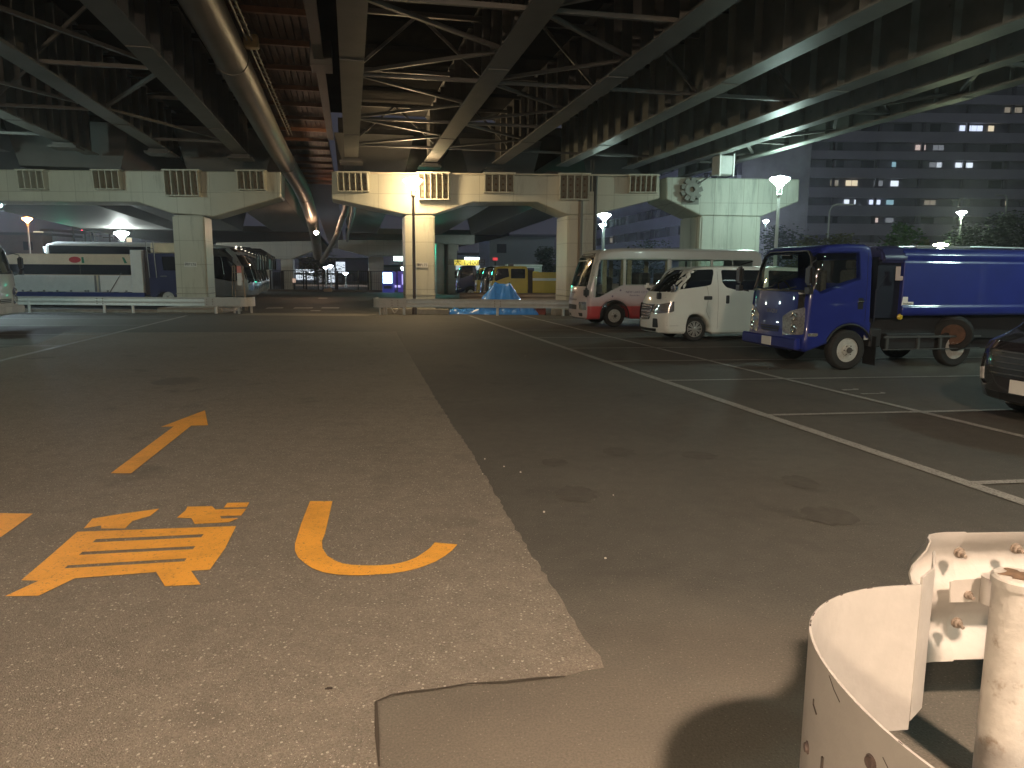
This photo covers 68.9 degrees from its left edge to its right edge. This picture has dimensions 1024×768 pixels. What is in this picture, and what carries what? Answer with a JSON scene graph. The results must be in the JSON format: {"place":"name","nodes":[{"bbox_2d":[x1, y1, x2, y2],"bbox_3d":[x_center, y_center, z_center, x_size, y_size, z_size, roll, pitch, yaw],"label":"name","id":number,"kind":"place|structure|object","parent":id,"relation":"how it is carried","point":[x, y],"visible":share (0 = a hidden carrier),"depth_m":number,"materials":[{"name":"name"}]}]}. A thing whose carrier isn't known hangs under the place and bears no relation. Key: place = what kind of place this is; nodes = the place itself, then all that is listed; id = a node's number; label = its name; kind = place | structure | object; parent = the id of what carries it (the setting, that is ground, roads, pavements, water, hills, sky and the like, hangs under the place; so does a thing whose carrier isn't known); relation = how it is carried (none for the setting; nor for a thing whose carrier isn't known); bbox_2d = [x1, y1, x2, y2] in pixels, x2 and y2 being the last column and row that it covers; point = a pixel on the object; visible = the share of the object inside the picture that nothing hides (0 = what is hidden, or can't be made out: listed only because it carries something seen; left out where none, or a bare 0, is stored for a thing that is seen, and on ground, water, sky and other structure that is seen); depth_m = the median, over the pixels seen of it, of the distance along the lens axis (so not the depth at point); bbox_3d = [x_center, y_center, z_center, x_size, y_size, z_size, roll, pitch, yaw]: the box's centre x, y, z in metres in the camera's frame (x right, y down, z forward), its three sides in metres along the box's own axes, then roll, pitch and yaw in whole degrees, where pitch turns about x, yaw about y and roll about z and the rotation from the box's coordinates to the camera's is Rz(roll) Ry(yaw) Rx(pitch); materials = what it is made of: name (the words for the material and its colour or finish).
{"place":"outdoors","nodes":[
{"label":"outdoors","id":0,"kind":"place"},
{"bbox_2d":[95,232,140,241],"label":"building","id":1,"kind":"structure","parent":0,"point":[102,239],"depth_m":106.22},
{"bbox_2d":[46,241,269,296],"bbox_3d":[-19.527,-6.200,41.640,11.150,3.260,2.880,0,9,-5],"label":"coach","id":2,"kind":"object","parent":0,"point":[226,258],"visible":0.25,"depth_m":40.65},
{"bbox_2d":[49,245,246,281],"bbox_3d":[-19.623,-6.533,40.565,10.176,1.864,0.510,0,9,-5],"label":"side window","id":3,"kind":"structure","parent":2,"relation":"in","point":[227,260],"depth_m":40.13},
{"bbox_2d":[246,251,272,291],"bbox_3d":[-21.622,-7.281,48.760,11.150,3.260,2.880,0,9,-5],"label":"coach","id":4,"kind":"object","parent":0,"point":[260,272],"visible":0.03,"depth_m":49.18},
{"bbox_2d":[249,252,274,289],"bbox_3d":[-22.634,-7.822,52.320,11.150,3.260,2.880,0,9,-5],"label":"coach","id":5,"kind":"object","parent":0,"point":[264,277],"visible":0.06,"depth_m":52.80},
{"bbox_2d":[216,241,312,289],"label":"viaduct pier","id":6,"kind":"structure","parent":0,"point":[287,253],"depth_m":66.98,"materials":[{"name":"paint"}]},
{"bbox_2d":[253,253,276,289],"bbox_3d":[-23.623,-8.362,55.880,11.150,3.260,2.880,0,9,-5],"label":"coach","id":7,"kind":"object","parent":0,"point":[266,274],"visible":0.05,"depth_m":56.53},
{"bbox_2d":[0,112,560,272],"label":"sky","id":8,"kind":"structure","parent":0,"point":[9,222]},
{"bbox_2d":[24,289,606,313],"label":"road","id":9,"kind":"structure","parent":0,"point":[352,302],"depth_m":41.46,"materials":[{"name":"asphalt"}]},
{"bbox_2d":[22,217,31,253],"bbox_3d":[-38.175,-10.244,59.172,0.720,5.820,0.720,0,9,0],"label":"street lamp","id":10,"kind":"object","parent":9,"relation":"on","point":[26,219],"visible":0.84,"depth_m":58.86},
{"bbox_2d":[6,253,146,296],"bbox_3d":[-22.523,-5.444,38.828,6.730,2.562,2.431,0,9,0],"label":"bus","id":11,"kind":"object","parent":9,"relation":"on","point":[77,264],"visible":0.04,"depth_m":37.53,"materials":[{"name":"paint"}]},
{"bbox_2d":[13,241,176,306],"bbox_3d":[-20.800,-5.413,36.784,10.548,3.128,2.479,0,9,0],"label":"flatbed truck","id":12,"kind":"object","parent":9,"relation":"on","point":[153,271],"visible":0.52,"depth_m":35.84,"materials":[{"name":"metal"}]},
{"bbox_2d":[0,169,284,296],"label":"viaduct pier","id":13,"kind":"structure","parent":9,"relation":"on","point":[195,201],"depth_m":32.16,"materials":[{"name":"paint"}]},
{"bbox_2d":[0,0,332,251],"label":"elevated road","id":14,"kind":"structure","parent":13,"relation":"on","point":[133,85],"depth_m":25.62,"materials":[{"name":"paint"}]},
{"bbox_2d":[157,306,241,312],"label":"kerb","id":15,"kind":"structure","parent":9,"relation":"on","point":[190,309],"depth_m":31.36,"materials":[{"name":"concrete"}]},
{"bbox_2d":[232,266,247,310],"bbox_3d":[-12.265,-4.280,33.387,0.762,2.009,0.361,0,9,0],"label":"notice stand","id":16,"kind":"object","parent":9,"relation":"on","point":[239,281],"visible":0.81,"depth_m":33.18,"materials":[{"name":"grey wood"}]},
{"bbox_2d":[242,249,271,293],"bbox_3d":[-20.586,-6.740,45.200,11.150,3.260,2.880,0,9,-5],"label":"coach","id":17,"kind":"object","parent":9,"relation":"on","point":[253,262],"visible":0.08,"depth_m":45.69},
{"bbox_2d":[268,289,396,291],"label":"kerb","id":18,"kind":"structure","parent":9,"relation":"on","point":[299,290],"depth_m":64.73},
{"bbox_2d":[269,270,397,291],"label":"fence","id":19,"kind":"object","parent":9,"relation":"on","point":[305,286],"visible":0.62,"depth_m":65.34,"materials":[{"name":"metal"}]},
{"bbox_2d":[382,271,394,292],"bbox_3d":[-10.565,-8.721,63.795,0.914,1.789,0.855,0,9,0],"label":"vending machine","id":20,"kind":"object","parent":9,"relation":"on","point":[388,286],"visible":1,"depth_m":63.45,"materials":[{"name":"blue plastic"}]},
{"bbox_2d":[338,240,458,289],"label":"viaduct pier","id":21,"kind":"structure","parent":9,"relation":"on","point":[378,247],"depth_m":66.98,"materials":[{"name":"paint"}]},
{"bbox_2d":[394,271,402,291],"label":"vending machine","id":22,"kind":"object","parent":9,"relation":"on","point":[400,281],"visible":0.32,"depth_m":65.40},
{"bbox_2d":[448,257,484,269],"bbox_3d":[-3.514,-8.275,57.452,2.817,2.878,0.530,0,9,0],"label":"price sign","id":23,"kind":"object","parent":9,"relation":"on","point":[458,263],"visible":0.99,"depth_m":57.26,"materials":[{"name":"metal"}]},
{"bbox_2d":[478,267,494,292],"bbox_3d":[0.174,-6.162,46.078,4.473,2.120,2.250,0,9,-4],"label":"truck","id":24,"kind":"object","parent":9,"relation":"on","point":[484,285],"visible":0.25,"depth_m":45.08,"materials":[{"name":"paint"}]},
{"bbox_2d":[449,282,538,314],"bbox_3d":[-0.820,-3.764,32.511,3.947,1.366,2.063,0,9,0],"label":"tarpaulin","id":25,"kind":"object","parent":9,"relation":"on","point":[496,290],"visible":0.83,"depth_m":31.96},
{"bbox_2d":[455,265,533,292],"bbox_3d":[-1.266,-7.138,52.133,5.482,2.237,2.375,0,9,-4],"label":"truck","id":26,"kind":"object","parent":9,"relation":"on","point":[464,278],"visible":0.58,"depth_m":51.06,"materials":[{"name":"blue paint"}]},
{"bbox_2d":[332,160,659,308],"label":"viaduct pier","id":27,"kind":"structure","parent":9,"relation":"on","point":[575,204],"depth_m":32.17,"materials":[{"name":"paint"}]},
{"bbox_2d":[473,268,538,292],"bbox_3d":[-0.344,-6.527,48.651,4.374,2.072,2.200,0,9,-4],"label":"truck","id":28,"kind":"object","parent":9,"relation":"on","point":[477,286],"visible":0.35,"depth_m":47.72,"materials":[{"name":"yellow paint"}]},
{"bbox_2d":[459,293,555,308],"bbox_3d":[0.514,-4.035,36.381,6.145,0.795,0.155,0,9,0],"label":"guardrail","id":29,"kind":"object","parent":9,"relation":"on","point":[537,296],"visible":0.37,"depth_m":36.30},
{"bbox_2d":[487,264,555,292],"bbox_3d":[1.208,-5.785,43.230,5.283,2.232,2.250,0,9,-4],"label":"truck","id":30,"kind":"object","parent":9,"relation":"on","point":[522,279],"visible":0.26,"depth_m":42.31,"materials":[{"name":"yellow paint"}]},
{"bbox_2d":[505,264,542,271],"bbox_3d":[0.801,-7.234,52.608,2.594,2.311,2.300,0,9,0],"label":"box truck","id":31,"kind":"object","parent":9,"relation":"on","point":[537,268],"visible":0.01,"depth_m":51.36,"materials":[{"name":"metal"}]},
{"bbox_2d":[534,246,555,271],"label":"tree","id":32,"kind":"object","parent":9,"relation":"on","point":[548,266],"visible":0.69,"depth_m":68.76,"materials":[{"name":"green plant"}]},
{"bbox_2d":[598,213,610,283],"bbox_3d":[5.544,-7.658,45.361,0.800,5.360,0.800,0,9,0],"label":"street lamp","id":33,"kind":"object","parent":9,"relation":"on","point":[603,216],"visible":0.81,"depth_m":44.99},
{"bbox_2d":[819,233,859,244],"bbox_3d":[23.884,-8.743,55.251,3.433,4.816,3.168,-5,10,-34],"label":"tree","id":34,"kind":"object","parent":9,"relation":"on","point":[839,239],"visible":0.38,"depth_m":54.74,"materials":[{"name":"green plant"}]},
{"bbox_2d":[875,221,927,245],"bbox_3d":[25.524,-8.086,49.357,3.194,5.287,3.176,3,9,17],"label":"tree","id":35,"kind":"object","parent":9,"relation":"on","point":[904,233],"visible":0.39,"depth_m":48.75,"materials":[{"name":"green plant"}]},
{"bbox_2d":[384,265,402,270],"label":"building","id":36,"kind":"structure","parent":0,"point":[391,267],"depth_m":118.59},
{"bbox_2d":[435,235,474,293],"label":"viaduct pier","id":37,"kind":"structure","parent":0,"point":[450,242],"depth_m":59.29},
{"bbox_2d":[457,253,478,270],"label":"building","id":38,"kind":"structure","parent":0,"point":[461,256],"depth_m":103.51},
{"bbox_2d":[0,272,1023,767],"bbox_3d":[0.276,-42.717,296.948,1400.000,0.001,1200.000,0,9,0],"label":"ground","id":39,"kind":"structure","parent":0,"point":[700,594],"depth_m":5.84,"materials":[{"name":"asphalt"}]},
{"bbox_2d":[0,245,24,315],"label":"truck","id":40,"kind":"object","parent":39,"relation":"on","point":[9,305],"visible":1,"depth_m":22.80,"materials":[{"name":"white paint"}]},
{"bbox_2d":[33,229,89,241],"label":"building","id":41,"kind":"structure","parent":39,"relation":"on","point":[64,239],"depth_m":92.79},
{"bbox_2d":[0,232,131,254],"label":"building","id":42,"kind":"structure","parent":39,"relation":"on","point":[14,242],"depth_m":88.58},
{"bbox_2d":[25,309,157,312],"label":"kerb","id":43,"kind":"structure","parent":39,"relation":"on","point":[101,310],"depth_m":31.49,"materials":[{"name":"concrete"}]},
{"bbox_2d":[17,296,254,313],"bbox_3d":[-18.402,-3.352,31.362,15.152,0.690,0.890,0,9,0],"label":"guardrail","id":44,"kind":"object","parent":39,"relation":"on","point":[29,301],"visible":0.94,"depth_m":31.08,"materials":[{"name":"metal"}]},
{"bbox_2d":[220,306,252,313],"bbox_3d":[-11.610,-3.260,31.350,1.318,0.600,0.660,-2,9,-15],"label":"barrier frame","id":45,"kind":"object","parent":39,"relation":"on","point":[234,310],"visible":0.59,"depth_m":31.48,"materials":[{"name":"white paint"}]},
{"bbox_2d":[0,332,603,767],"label":"pavement","id":46,"kind":"structure","parent":39,"relation":"on","point":[254,644],"depth_m":4.62,"materials":[{"name":"asphalt"}]},
{"bbox_2d":[0,513,32,536],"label":"road marking","id":47,"kind":"object","parent":46,"relation":"on","point":[9,522],"visible":1,"depth_m":5.37,"materials":[{"name":"orange paint"}]},
{"bbox_2d":[0,316,183,360],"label":"lane line","id":48,"kind":"object","parent":46,"relation":"on","point":[81,340],"visible":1,"depth_m":18.46,"materials":[{"name":"white paint"}]},
{"bbox_2d":[6,502,248,595],"bbox_3d":[-2.431,1.049,4.974,1.064,0.001,1.591,-1,9,-10],"label":"road marking","id":49,"kind":"object","parent":46,"relation":"on","point":[51,571],"visible":1,"depth_m":4.80,"materials":[{"name":"orange paint"}]},
{"bbox_2d":[112,410,207,472],"bbox_3d":[-3.758,0.566,8.136,0.506,0.001,3.074,0,9,-4],"label":"road marking","id":50,"kind":"object","parent":46,"relation":"on","point":[139,459],"visible":1,"depth_m":7.88,"materials":[{"name":"orange paint"}]},
{"bbox_2d":[151,377,201,384],"bbox_3d":[-5.490,-0.050,12.188,0.805,0.001,0.795,8,12,42],"label":"oil stain","id":51,"kind":"object","parent":46,"relation":"on","point":[176,381],"visible":1,"depth_m":12.14,"materials":[{"name":"liquid"}]},
{"bbox_2d":[295,501,456,574],"bbox_3d":[-1.183,1.039,5.096,1.644,0.001,0.877,8,11,41],"label":"road marking","id":52,"kind":"object","parent":46,"relation":"on","point":[310,551],"visible":1,"depth_m":4.78,"materials":[{"name":"orange paint"}]},
{"bbox_2d":[239,313,375,315],"bbox_3d":[-8.382,-2.877,30.913,5.600,0.001,1.580,0,9,0],"label":"road gutter","id":53,"kind":"object","parent":39,"relation":"on","point":[302,314],"visible":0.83,"depth_m":30.89,"materials":[{"name":"concrete"}]},
{"bbox_2d":[294,254,344,283],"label":"tree","id":54,"kind":"object","parent":39,"relation":"on","point":[314,275],"visible":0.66,"depth_m":98.36,"materials":[{"name":"green plant"}]},
{"bbox_2d":[295,267,353,282],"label":"building","id":55,"kind":"structure","parent":39,"relation":"on","point":[348,277],"depth_m":116.83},
{"bbox_2d":[296,284,366,286],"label":"road barrier","id":56,"kind":"object","parent":39,"relation":"on","point":[332,285],"visible":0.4,"depth_m":87.23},
{"bbox_2d":[297,257,367,280],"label":"building","id":57,"kind":"structure","parent":39,"relation":"on","point":[355,264],"depth_m":133.34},
{"bbox_2d":[403,177,422,314],"bbox_3d":[-4.095,-5.723,31.150,0.800,5.626,0.800,0,9,0],"label":"street lamp","id":58,"kind":"object","parent":39,"relation":"on","point":[413,183],"visible":1,"depth_m":31.02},
{"bbox_2d":[387,308,448,314],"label":"kerb","id":59,"kind":"structure","parent":39,"relation":"on","point":[427,311],"depth_m":31.50,"materials":[{"name":"concrete"}]},
{"bbox_2d":[375,676,563,765],"bbox_3d":[-0.247,1.334,3.186,0.964,0.001,0.382,-7,11,-40],"label":"pavement crack","id":60,"kind":"object","parent":39,"relation":"on","point":[377,740],"visible":1,"depth_m":3.22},
{"bbox_2d":[373,298,568,315],"bbox_3d":[-1.679,-3.226,31.245,8.242,0.690,0.772,0,9,0],"label":"guardrail","id":61,"kind":"object","parent":39,"relation":"on","point":[404,303],"visible":0.91,"depth_m":30.96,"materials":[{"name":"metal"}]},
{"bbox_2d":[479,240,489,267],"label":"building","id":62,"kind":"structure","parent":39,"relation":"on","point":[484,250],"depth_m":98.54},
{"bbox_2d":[542,458,567,466],"bbox_3d":[0.411,0.748,7.122,0.255,0.001,0.343,0,9,0],"label":"oil stain","id":63,"kind":"object","parent":39,"relation":"on","point":[554,462],"visible":1,"depth_m":7.12,"materials":[{"name":"liquid"}]},
{"bbox_2d":[555,485,597,501],"bbox_3d":[0.535,0.898,6.128,0.370,0.001,0.470,0,9,0],"label":"oil stain","id":64,"kind":"object","parent":39,"relation":"on","point":[575,493],"visible":1,"depth_m":6.12,"materials":[{"name":"asphalt"}]},
{"bbox_2d":[602,447,635,456],"bbox_3d":[1.085,0.686,7.564,0.334,0.001,0.414,0,9,0],"label":"oil stain","id":65,"kind":"object","parent":39,"relation":"on","point":[619,451],"visible":1,"depth_m":7.57,"materials":[{"name":"liquid"}]},
{"bbox_2d":[535,336,741,337],"bbox_3d":[5.347,-1.352,21.307,9.500,0.001,0.107,-1,9,-8],"label":"parking line","id":66,"kind":"object","parent":39,"relation":"on","point":[579,337],"visible":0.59,"depth_m":20.76,"materials":[{"name":"white paint"}]},
{"bbox_2d":[608,239,671,282],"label":"tree","id":67,"kind":"object","parent":39,"relation":"on","point":[638,262],"visible":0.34,"depth_m":78.48,"materials":[{"name":"green plant"}]},
{"bbox_2d":[568,248,761,326],"bbox_3d":[5.322,-3.416,26.305,6.657,2.620,2.159,-2,9,-12],"label":"minibus","id":68,"kind":"object","parent":39,"relation":"on","point":[622,299],"visible":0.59,"depth_m":25.08,"materials":[{"name":"white paint"},{"name":"rubber"},{"name":"silver"}]},
{"bbox_2d":[681,451,717,459],"bbox_3d":[1.861,0.711,7.433,0.346,0.001,0.349,-5,10,-31],"label":"oil stain","id":69,"kind":"object","parent":39,"relation":"on","point":[697,455],"visible":1,"depth_m":7.43,"materials":[{"name":"liquid"}]},
{"bbox_2d":[596,143,811,282],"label":"apartment building","id":70,"kind":"structure","parent":39,"relation":"on","point":[629,226],"depth_m":98.97,"materials":[{"name":"concrete"}]},
{"bbox_2d":[640,266,797,340],"bbox_3d":[5.874,-2.277,20.864,4.710,1.990,2.020,-2,9,-12],"label":"van","id":71,"kind":"object","parent":39,"relation":"on","point":[692,303],"visible":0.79,"depth_m":19.94,"materials":[{"name":"white paint"}]},
{"bbox_2d":[470,316,1023,504],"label":"lane line","id":72,"kind":"object","parent":39,"relation":"on","point":[1010,497],"visible":1,"depth_m":8.33,"materials":[{"name":"white paint"}]},
{"bbox_2d":[523,315,1023,437],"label":"lane line","id":73,"kind":"object","parent":39,"relation":"on","point":[978,425],"visible":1,"depth_m":11.42,"materials":[{"name":"white paint"}]},
{"bbox_2d":[770,176,789,266],"bbox_3d":[10.258,-5.257,29.032,0.760,5.516,0.760,0,9,0],"label":"street lamp","id":74,"kind":"object","parent":39,"relation":"on","point":[779,181],"visible":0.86,"depth_m":28.75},
{"bbox_2d":[759,223,804,266],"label":"tree","id":75,"kind":"object","parent":39,"relation":"on","point":[783,241],"visible":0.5,"depth_m":76.01,"materials":[{"name":"green plant"}]},
{"bbox_2d":[606,357,975,361],"bbox_3d":[6.614,-0.536,15.918,9.500,0.001,0.106,-1,9,-8],"label":"parking line","id":76,"kind":"object","parent":39,"relation":"on","point":[759,359],"visible":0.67,"depth_m":15.71,"materials":[{"name":"white paint"}]},
{"bbox_2d":[781,475,819,488],"bbox_3d":[2.501,0.853,6.514,0.313,0.001,0.439,0,9,0],"label":"oil stain","id":77,"kind":"object","parent":39,"relation":"on","point":[797,481],"visible":1,"depth_m":6.49,"materials":[{"name":"asphalt"}]},
{"bbox_2d":[785,235,826,267],"bbox_3d":[22.931,-9.080,57.637,3.558,4.770,3.726,0,9,0],"label":"tree","id":78,"kind":"object","parent":39,"relation":"on","point":[809,241],"visible":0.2,"depth_m":57.02,"materials":[{"name":"green plant"}]},
{"bbox_2d":[663,375,979,380],"bbox_3d":[7.242,-0.131,13.247,9.500,0.001,0.107,-1,9,-8],"label":"parking line","id":79,"kind":"object","parent":39,"relation":"on","point":[818,378],"visible":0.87,"depth_m":12.92,"materials":[{"name":"white paint"}]},
{"bbox_2d":[800,506,860,525],"bbox_3d":[2.374,0.989,5.599,0.421,0.001,0.470,0,9,0],"label":"oil stain","id":80,"kind":"object","parent":39,"relation":"on","point":[831,516],"visible":1,"depth_m":5.61,"materials":[{"name":"asphalt"}]},
{"bbox_2d":[827,203,853,243],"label":"road light","id":81,"kind":"object","parent":39,"relation":"on","point":[829,216],"visible":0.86,"depth_m":73.24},
{"bbox_2d":[736,244,1023,369],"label":"refuse truck","id":82,"kind":"object","parent":39,"relation":"on","point":[846,306],"visible":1,"depth_m":14.41,"materials":[{"name":"blue paint"}]},
{"bbox_2d":[765,409,1013,415],"bbox_3d":[7.952,0.326,10.231,9.500,0.001,0.106,-1,9,-8],"label":"parking line","id":83,"kind":"object","parent":39,"relation":"on","point":[887,412],"visible":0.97,"depth_m":9.79,"materials":[{"name":"white paint"}]},
{"bbox_2d":[799,532,1023,767],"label":"guardrail","id":84,"kind":"object","parent":39,"relation":"on","point":[872,652],"visible":1,"depth_m":2.54,"materials":[{"name":"metal"}]},
{"bbox_2d":[938,221,990,248],"bbox_3d":[35.959,-9.827,59.234,4.108,5.933,5.897,-4,9,-26],"label":"tree","id":85,"kind":"object","parent":39,"relation":"on","point":[969,230],"visible":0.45,"depth_m":58.64,"materials":[{"name":"green plant"}]},
{"bbox_2d":[965,479,1023,484],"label":"parking line","id":86,"kind":"object","parent":39,"relation":"on","point":[997,481],"visible":1,"depth_m":6.54,"materials":[{"name":"white paint"}]},
{"bbox_2d":[973,209,1023,249],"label":"tree","id":87,"kind":"object","parent":39,"relation":"on","point":[1001,236],"visible":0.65,"depth_m":56.22,"materials":[{"name":"green plant"}]},
{"bbox_2d":[980,319,1023,411],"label":"people carrier","id":88,"kind":"object","parent":39,"relation":"on","point":[1002,370],"visible":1,"depth_m":9.28,"materials":[{"name":"paint"}]},
{"bbox_2d":[490,234,556,271],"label":"building","id":89,"kind":"structure","parent":0,"point":[517,249],"depth_m":86.61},
{"bbox_2d":[303,0,1023,246],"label":"elevated road","id":90,"kind":"structure","parent":0,"point":[622,87],"depth_m":20.45,"materials":[{"name":"paint"}]},
{"bbox_2d":[177,0,321,259],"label":"drainage duct","id":91,"kind":"object","parent":90,"relation":"attached to","point":[212,23],"visible":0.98,"depth_m":20.40,"materials":[{"name":"silver metal"}]},
{"bbox_2d":[320,205,349,263],"bbox_3d":[-12.326,-9.937,51.673,0.787,2.896,34.402,-2,9,-16],"label":"drainage duct","id":92,"kind":"object","parent":91,"relation":"attached to","point":[339,225],"visible":0.82,"depth_m":49.43,"materials":[{"name":"silver metal"}]},
{"bbox_2d":[224,0,342,248],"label":"inspection catwalk","id":93,"kind":"object","parent":90,"relation":"attached to","point":[274,35],"visible":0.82,"depth_m":24.88,"materials":[{"name":"metal"}]},
{"bbox_2d":[346,207,354,241],"bbox_3d":[-10.944,-11.213,50.401,0.348,2.190,29.793,-2,9,-13],"label":"pipe","id":94,"kind":"object","parent":90,"relation":"attached to","point":[352,215],"visible":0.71,"depth_m":48.09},
{"bbox_2d":[648,28,1023,177],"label":"elevated road","id":95,"kind":"structure","parent":90,"relation":"attached to","point":[993,65],"depth_m":21.90,"materials":[{"name":"paint"}]},
{"bbox_2d":[712,153,734,176],"bbox_3d":[8.634,-8.909,30.485,0.700,0.900,0.645,-1,9,-12],"label":"junction box","id":96,"kind":"object","parent":95,"relation":"attached to","point":[723,165],"visible":0.94,"depth_m":30.24,"materials":[{"name":"metal"}]},
{"bbox_2d":[647,174,798,266],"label":"viaduct pier","id":97,"kind":"structure","parent":0,"point":[720,213],"depth_m":32.24,"materials":[{"name":"concrete"}]},
{"bbox_2d":[806,84,1023,249],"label":"apartment building","id":98,"kind":"structure","parent":0,"point":[931,173],"depth_m":109.22,"materials":[{"name":"concrete"}]},
{"bbox_2d":[826,160,843,166],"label":"window","id":99,"kind":"structure","parent":98,"relation":"in","point":[839,163],"depth_m":108.92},
{"bbox_2d":[845,179,857,186],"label":"window","id":100,"kind":"structure","parent":98,"relation":"in","point":[848,181],"depth_m":109.38,"materials":[{"name":"glass"}]},
{"bbox_2d":[861,161,873,167],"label":"window","id":101,"kind":"structure","parent":98,"relation":"in","point":[864,164],"depth_m":109.08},
{"bbox_2d":[894,124,911,130],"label":"window","id":102,"kind":"structure","parent":98,"relation":"in","point":[897,127],"depth_m":108.42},
{"bbox_2d":[921,217,933,223],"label":"window","id":103,"kind":"structure","parent":98,"relation":"in","point":[924,220],"depth_m":110.50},
{"bbox_2d":[930,124,940,131],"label":"window","id":104,"kind":"structure","parent":98,"relation":"in","point":[933,127],"depth_m":108.55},
{"bbox_2d":[952,200,969,205],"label":"window","id":105,"kind":"structure","parent":98,"relation":"in","point":[954,202],"depth_m":110.23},
{"bbox_2d":[959,124,982,131],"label":"window","id":106,"kind":"structure","parent":98,"relation":"in","point":[962,126],"depth_m":108.66,"materials":[{"name":"glass"}]},
{"bbox_2d":[988,181,1000,187],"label":"window","id":107,"kind":"structure","parent":98,"relation":"in","point":[991,184],"depth_m":109.96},
{"bbox_2d":[989,145,1006,151],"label":"window","id":108,"kind":"structure","parent":98,"relation":"in","point":[993,148],"depth_m":109.22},
{"bbox_2d":[1004,106,1022,113],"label":"window","id":109,"kind":"structure","parent":98,"relation":"in","point":[1007,108],"depth_m":108.42,"materials":[{"name":"glass"}]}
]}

